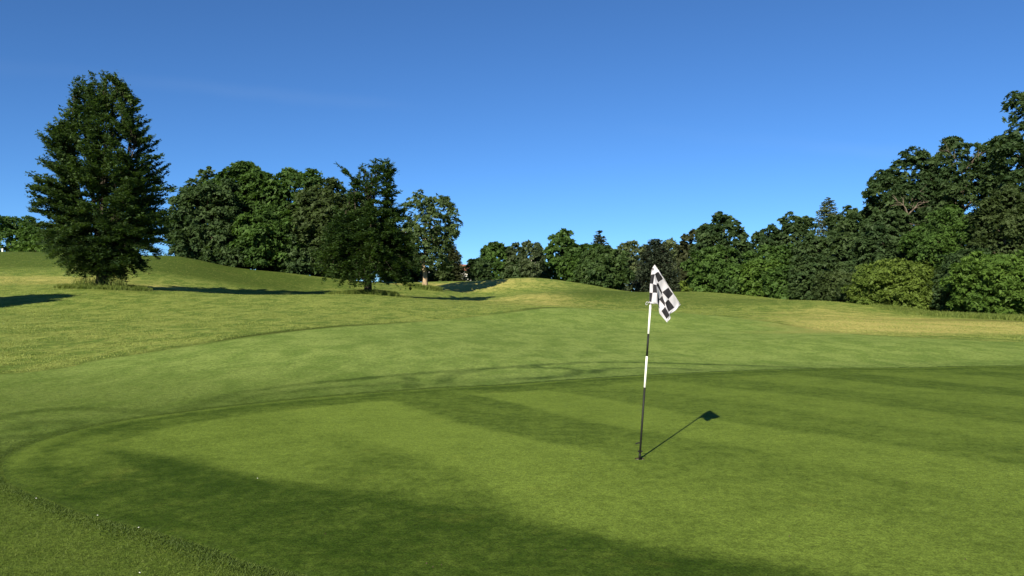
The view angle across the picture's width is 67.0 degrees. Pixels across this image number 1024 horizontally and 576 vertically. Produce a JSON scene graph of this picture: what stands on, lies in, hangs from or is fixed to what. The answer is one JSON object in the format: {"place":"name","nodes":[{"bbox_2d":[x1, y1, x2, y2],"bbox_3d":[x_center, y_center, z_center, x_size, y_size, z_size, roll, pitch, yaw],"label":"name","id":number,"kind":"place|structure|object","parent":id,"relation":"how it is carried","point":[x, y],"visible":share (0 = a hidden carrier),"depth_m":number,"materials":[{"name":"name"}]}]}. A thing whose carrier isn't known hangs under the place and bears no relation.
{"place":"outdoors","nodes":[
{"label":"outdoors","id":0,"kind":"place"},
{"bbox_2d":[0,439,254,575],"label":"grass","id":1,"kind":"structure","parent":0,"point":[83,523],"depth_m":5.31,"materials":[{"name":"green plant"}]},
{"bbox_2d":[404,283,443,290],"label":"long grass","id":2,"kind":"structure","parent":0,"point":[426,287],"depth_m":83.84,"materials":[{"name":"green plant"}]},
{"bbox_2d":[0,365,1008,575],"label":"collar grass","id":3,"kind":"structure","parent":0,"point":[257,570],"depth_m":5.64,"materials":[{"name":"green plant"}]},
{"bbox_2d":[0,308,1023,575],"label":"fairway","id":4,"kind":"structure","parent":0,"point":[540,344],"depth_m":18.98,"materials":[{"name":"green plant"}]},
{"bbox_2d":[0,252,1023,374],"bbox_3d":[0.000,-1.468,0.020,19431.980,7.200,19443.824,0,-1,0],"label":"ground","id":5,"kind":"structure","parent":0,"point":[223,277],"depth_m":45.34,"materials":[{"name":"green plant"}]},
{"bbox_2d":[0,215,45,251],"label":"tree","id":6,"kind":"object","parent":5,"relation":"on","point":[11,227],"visible":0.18,"depth_m":137.23,"materials":[{"name":"green plant"}]},
{"bbox_2d":[9,237,51,251],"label":"hedge shrub","id":7,"kind":"object","parent":5,"relation":"on","point":[26,246],"visible":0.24,"depth_m":106.55,"materials":[{"name":"green plant"}]},
{"bbox_2d":[10,225,64,252],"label":"tree","id":8,"kind":"object","parent":5,"relation":"on","point":[26,234],"visible":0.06,"depth_m":128.89,"materials":[{"name":"green plant"}]},
{"bbox_2d":[24,69,177,284],"bbox_3d":[-26.373,-6.953,50.176,9.528,14.434,8.715,0,-1,0],"label":"hornbeam tree","id":9,"kind":"object","parent":5,"relation":"on","point":[97,237],"visible":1,"depth_m":48.52,"materials":[{"name":"green plant"}]},
{"bbox_2d":[72,276,130,286],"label":"weeds","id":10,"kind":"object","parent":5,"relation":"on","point":[117,283],"visible":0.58,"depth_m":49.52,"materials":[{"name":"green plant"}]},
{"bbox_2d":[50,283,156,290],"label":"long grass","id":11,"kind":"structure","parent":5,"relation":"on","point":[133,287],"depth_m":48.73,"materials":[{"name":"green plant"}]},
{"bbox_2d":[157,177,245,258],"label":"sycamore tree","id":12,"kind":"object","parent":5,"relation":"on","point":[189,237],"visible":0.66,"depth_m":84.91,"materials":[{"name":"green plant"}]},
{"bbox_2d":[195,166,216,184],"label":"young ash","id":13,"kind":"object","parent":5,"relation":"on","point":[206,175],"visible":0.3,"depth_m":94.32,"materials":[{"name":"green plant"}]},
{"bbox_2d":[193,245,254,269],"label":"ivy shrub","id":14,"kind":"object","parent":5,"relation":"on","point":[218,255],"visible":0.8,"depth_m":83.82,"materials":[{"name":"green plant"}]},
{"bbox_2d":[197,160,290,269],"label":"sycamore tree","id":15,"kind":"object","parent":5,"relation":"on","point":[243,173],"visible":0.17,"depth_m":89.04,"materials":[{"name":"green plant"}]},
{"bbox_2d":[226,207,307,270],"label":"sycamore tree","id":16,"kind":"object","parent":5,"relation":"on","point":[252,239],"visible":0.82,"depth_m":85.17,"materials":[{"name":"green plant"}]},
{"bbox_2d":[242,167,326,273],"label":"sycamore tree","id":17,"kind":"object","parent":5,"relation":"on","point":[288,177],"visible":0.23,"depth_m":89.98,"materials":[{"name":"green plant"}]},
{"bbox_2d":[263,231,334,277],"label":"hawthorn shrub","id":18,"kind":"object","parent":5,"relation":"on","point":[296,260],"visible":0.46,"depth_m":86.55,"materials":[{"name":"green plant"}]},
{"bbox_2d":[276,177,346,276],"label":"sycamore tree","id":19,"kind":"object","parent":5,"relation":"on","point":[328,197],"visible":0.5,"depth_m":87.00,"materials":[{"name":"green plant"}]},
{"bbox_2d":[327,191,379,279],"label":"sycamore tree","id":20,"kind":"object","parent":5,"relation":"on","point":[358,215],"visible":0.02,"depth_m":94.87,"materials":[{"name":"green plant"}]},
{"bbox_2d":[325,289,400,296],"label":"long grass","id":21,"kind":"structure","parent":5,"relation":"on","point":[375,292],"depth_m":60.86,"materials":[{"name":"green plant"}]},
{"bbox_2d":[310,157,420,290],"bbox_3d":[-11.660,-4.888,62.105,9.072,11.178,8.424,0,-1,0],"label":"beech tree","id":22,"kind":"object","parent":5,"relation":"on","point":[379,248],"visible":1,"depth_m":60.64,"materials":[{"name":"green plant"}]},
{"bbox_2d":[378,265,431,281],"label":"hedge shrub","id":23,"kind":"object","parent":5,"relation":"on","point":[416,277],"visible":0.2,"depth_m":111.47,"materials":[{"name":"green plant"}]},
{"bbox_2d":[398,189,462,285],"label":"ash tree","id":24,"kind":"object","parent":5,"relation":"on","point":[439,247],"visible":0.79,"depth_m":83.89,"materials":[{"name":"green plant"}]},
{"bbox_2d":[428,268,454,281],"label":"bramble shrub","id":25,"kind":"object","parent":5,"relation":"on","point":[437,275],"visible":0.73,"depth_m":114.66,"materials":[{"name":"green plant"}]},
{"bbox_2d":[436,245,469,280],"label":"cypress tree","id":26,"kind":"object","parent":5,"relation":"on","point":[458,270],"visible":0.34,"depth_m":117.32,"materials":[{"name":"green plant"}]},
{"bbox_2d":[465,258,494,280],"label":"hedge shrub","id":27,"kind":"object","parent":5,"relation":"on","point":[476,270],"visible":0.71,"depth_m":120.84,"materials":[{"name":"green plant"}]},
{"bbox_2d":[478,241,513,280],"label":"field maple","id":28,"kind":"object","parent":5,"relation":"on","point":[491,252],"visible":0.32,"depth_m":130.03,"materials":[{"name":"green plant"}]},
{"bbox_2d":[501,242,524,278],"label":"birch tree","id":29,"kind":"object","parent":5,"relation":"on","point":[514,248],"visible":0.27,"depth_m":129.03,"materials":[{"name":"green plant"}]},
{"bbox_2d":[500,259,552,278],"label":"hedge shrub","id":30,"kind":"object","parent":5,"relation":"on","point":[517,274],"visible":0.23,"depth_m":126.29,"materials":[{"name":"green plant"}]},
{"bbox_2d":[517,239,546,277],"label":"birch tree","id":31,"kind":"object","parent":5,"relation":"on","point":[529,267],"visible":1,"depth_m":120.35,"materials":[{"name":"green plant"}]},
{"bbox_2d":[542,228,580,280],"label":"lime tree","id":32,"kind":"object","parent":5,"relation":"on","point":[561,240],"visible":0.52,"depth_m":128.07,"materials":[{"name":"green plant"}]},
{"bbox_2d":[565,243,599,282],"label":"lime tree","id":33,"kind":"object","parent":5,"relation":"on","point":[576,250],"visible":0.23,"depth_m":126.73,"materials":[{"name":"green plant"}]},
{"bbox_2d":[573,245,634,289],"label":"round hornbeam","id":34,"kind":"object","parent":5,"relation":"on","point":[603,266],"visible":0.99,"depth_m":102.13,"materials":[{"name":"green plant"}]},
{"bbox_2d":[591,230,629,290],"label":"spruce tree","id":35,"kind":"object","parent":5,"relation":"on","point":[600,239],"visible":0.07,"depth_m":137.62,"materials":[{"name":"green plant"}]},
{"bbox_2d":[616,239,649,290],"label":"willow tree","id":36,"kind":"object","parent":5,"relation":"on","point":[633,256],"visible":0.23,"depth_m":162.97,"materials":[{"name":"green plant"}]},
{"bbox_2d":[625,239,681,291],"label":"yew tree","id":37,"kind":"object","parent":5,"relation":"on","point":[657,254],"visible":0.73,"depth_m":110.84,"materials":[{"name":"green plant"}]},
{"bbox_2d":[662,237,688,278],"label":"willow tree","id":38,"kind":"object","parent":5,"relation":"on","point":[671,242],"visible":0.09,"depth_m":163.53,"materials":[{"name":"green plant"}]},
{"bbox_2d":[674,229,696,291],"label":"poplar tree","id":39,"kind":"object","parent":5,"relation":"on","point":[682,248],"visible":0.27,"depth_m":121.70,"materials":[{"name":"green plant"}]},
{"bbox_2d":[678,276,692,291],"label":"hawthorn shrub","id":40,"kind":"object","parent":5,"relation":"on","point":[684,284],"visible":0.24,"depth_m":103.60,"materials":[{"name":"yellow plant"}]},
{"bbox_2d":[680,244,738,292],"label":"field maple","id":41,"kind":"object","parent":5,"relation":"on","point":[715,259],"visible":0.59,"depth_m":96.66,"materials":[{"name":"green plant"}]},
{"bbox_2d":[688,211,757,279],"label":"oak tree","id":42,"kind":"object","parent":5,"relation":"on","point":[708,235],"visible":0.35,"depth_m":101.15,"materials":[{"name":"green plant"}]},
{"bbox_2d":[709,263,749,294],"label":"hedge shrub","id":43,"kind":"object","parent":5,"relation":"on","point":[723,280],"visible":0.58,"depth_m":87.64,"materials":[{"name":"green plant"}]},
{"bbox_2d":[735,257,782,296],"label":"hedge shrub","id":44,"kind":"object","parent":5,"relation":"on","point":[752,285],"visible":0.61,"depth_m":83.92,"materials":[{"name":"green plant"}]},
{"bbox_2d":[750,223,785,256],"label":"oak tree","id":45,"kind":"object","parent":5,"relation":"on","point":[761,237],"visible":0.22,"depth_m":104.68,"materials":[{"name":"green plant"}]},
{"bbox_2d":[741,243,795,266],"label":"field maple","id":46,"kind":"object","parent":5,"relation":"on","point":[772,252],"visible":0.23,"depth_m":91.09,"materials":[{"name":"green plant"}]},
{"bbox_2d":[760,265,809,299],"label":"hedge shrub","id":47,"kind":"object","parent":5,"relation":"on","point":[776,282],"visible":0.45,"depth_m":79.77,"materials":[{"name":"green plant"}]},
{"bbox_2d":[770,211,818,253],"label":"oak tree","id":48,"kind":"object","parent":5,"relation":"on","point":[798,228],"visible":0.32,"depth_m":102.60,"materials":[{"name":"green plant"}]},
{"bbox_2d":[787,234,838,266],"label":"field maple","id":49,"kind":"object","parent":5,"relation":"on","point":[815,244],"visible":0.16,"depth_m":87.35,"materials":[{"name":"green plant"}]},
{"bbox_2d":[786,254,845,300],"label":"hedge shrub","id":50,"kind":"object","parent":5,"relation":"on","point":[802,274],"visible":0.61,"depth_m":76.10,"materials":[{"name":"green plant"}]},
{"bbox_2d":[812,197,839,236],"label":"spruce tree","id":51,"kind":"object","parent":5,"relation":"on","point":[821,228],"visible":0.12,"depth_m":107.96,"materials":[{"name":"green plant"}]},
{"bbox_2d":[809,270,854,301],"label":"hedge shrub","id":52,"kind":"object","parent":5,"relation":"on","point":[823,282],"visible":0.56,"depth_m":69.43,"materials":[{"name":"green plant"}]},
{"bbox_2d":[821,205,858,249],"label":"oak tree","id":53,"kind":"object","parent":5,"relation":"on","point":[830,221],"visible":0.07,"depth_m":95.53,"materials":[{"name":"green plant"}]},
{"bbox_2d":[817,207,896,271],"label":"oak tree","id":54,"kind":"object","parent":5,"relation":"on","point":[847,262],"visible":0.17,"depth_m":78.88,"materials":[{"name":"green plant"}]},
{"bbox_2d":[828,277,890,304],"bbox_3d":[29.215,0.296,64.978,4.944,2.820,4.562,0,-1,0],"label":"hawthorn shrub","id":55,"kind":"object","parent":5,"relation":"on","point":[838,295],"visible":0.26,"depth_m":64.53,"materials":[{"name":"green plant"}]},
{"bbox_2d":[850,209,916,272],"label":"oak tree","id":56,"kind":"object","parent":5,"relation":"on","point":[869,247],"visible":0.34,"depth_m":68.81,"materials":[{"name":"green plant"}]},
{"bbox_2d":[839,258,939,310],"bbox_3d":[31.140,-0.119,62.720,9.142,4.734,8.805,0,-1,0],"label":"hawthorn shrub","id":57,"kind":"object","parent":5,"relation":"on","point":[903,281],"visible":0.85,"depth_m":60.26,"materials":[{"name":"green plant"}]},
{"bbox_2d":[852,145,958,257],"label":"great oak","id":58,"kind":"object","parent":5,"relation":"on","point":[894,182],"visible":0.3,"depth_m":74.11,"materials":[{"name":"green plant"}]},
{"bbox_2d":[864,303,1023,320],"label":"tall grass","id":59,"kind":"structure","parent":5,"relation":"on","point":[933,313],"depth_m":52.14,"materials":[{"name":"green plant"}]},
{"bbox_2d":[894,204,997,310],"bbox_3d":[37.071,-2.138,64.328,8.488,9.451,8.726,0,-1,0],"label":"maple tree","id":60,"kind":"object","parent":5,"relation":"on","point":[922,242],"visible":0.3,"depth_m":62.80,"materials":[{"name":"green plant"}]},
{"bbox_2d":[907,135,1009,257],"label":"twiggy oak","id":61,"kind":"object","parent":5,"relation":"on","point":[962,188],"visible":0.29,"depth_m":72.38,"materials":[{"name":"green plant"}]},
{"bbox_2d":[925,247,991,311],"bbox_3d":[34.345,-0.235,58.009,6.038,5.596,5.870,0,-1,0],"label":"elder shrub","id":62,"kind":"object","parent":5,"relation":"on","point":[943,297],"visible":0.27,"depth_m":57.69,"materials":[{"name":"green plant"}]},
{"bbox_2d":[938,248,1023,314],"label":"shrub","id":63,"kind":"object","parent":5,"relation":"on","point":[997,279],"visible":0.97,"depth_m":52.23,"materials":[{"name":"green plant"}]},
{"bbox_2d":[962,182,1023,255],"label":"oak tree","id":64,"kind":"object","parent":5,"relation":"on","point":[988,213],"visible":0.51,"depth_m":57.67,"materials":[{"name":"green plant"}]},
{"bbox_2d":[975,90,1023,252],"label":"tall oak","id":65,"kind":"object","parent":5,"relation":"on","point":[1002,148],"visible":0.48,"depth_m":60.12,"materials":[{"name":"green plant"}]},
{"bbox_2d":[0,0,1023,281],"label":"sky","id":66,"kind":"structure","parent":0,"point":[642,121],"materials":[{"name":"blue"}]},
{"bbox_2d":[3,366,1023,575],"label":"putting green","id":67,"kind":"object","parent":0,"point":[740,473],"visible":1,"depth_m":7.55,"materials":[{"name":"green plant"}]},
{"bbox_3d":[1.381,1.908,8.366,0.109,0.120,0.109,0,-1,0],"label":"hole cup","id":68,"kind":"object","parent":67,"relation":"in","visible":0},
{"bbox_2d":[635,265,680,459],"bbox_3d":[1.599,0.852,8.386,0.523,2.212,0.097,0,-1,-10],"label":"flagstick","id":69,"kind":"object","parent":68,"relation":"in","point":[662,296],"visible":0.99,"depth_m":8.38,"materials":[{"name":"white fabric"}]}
]}

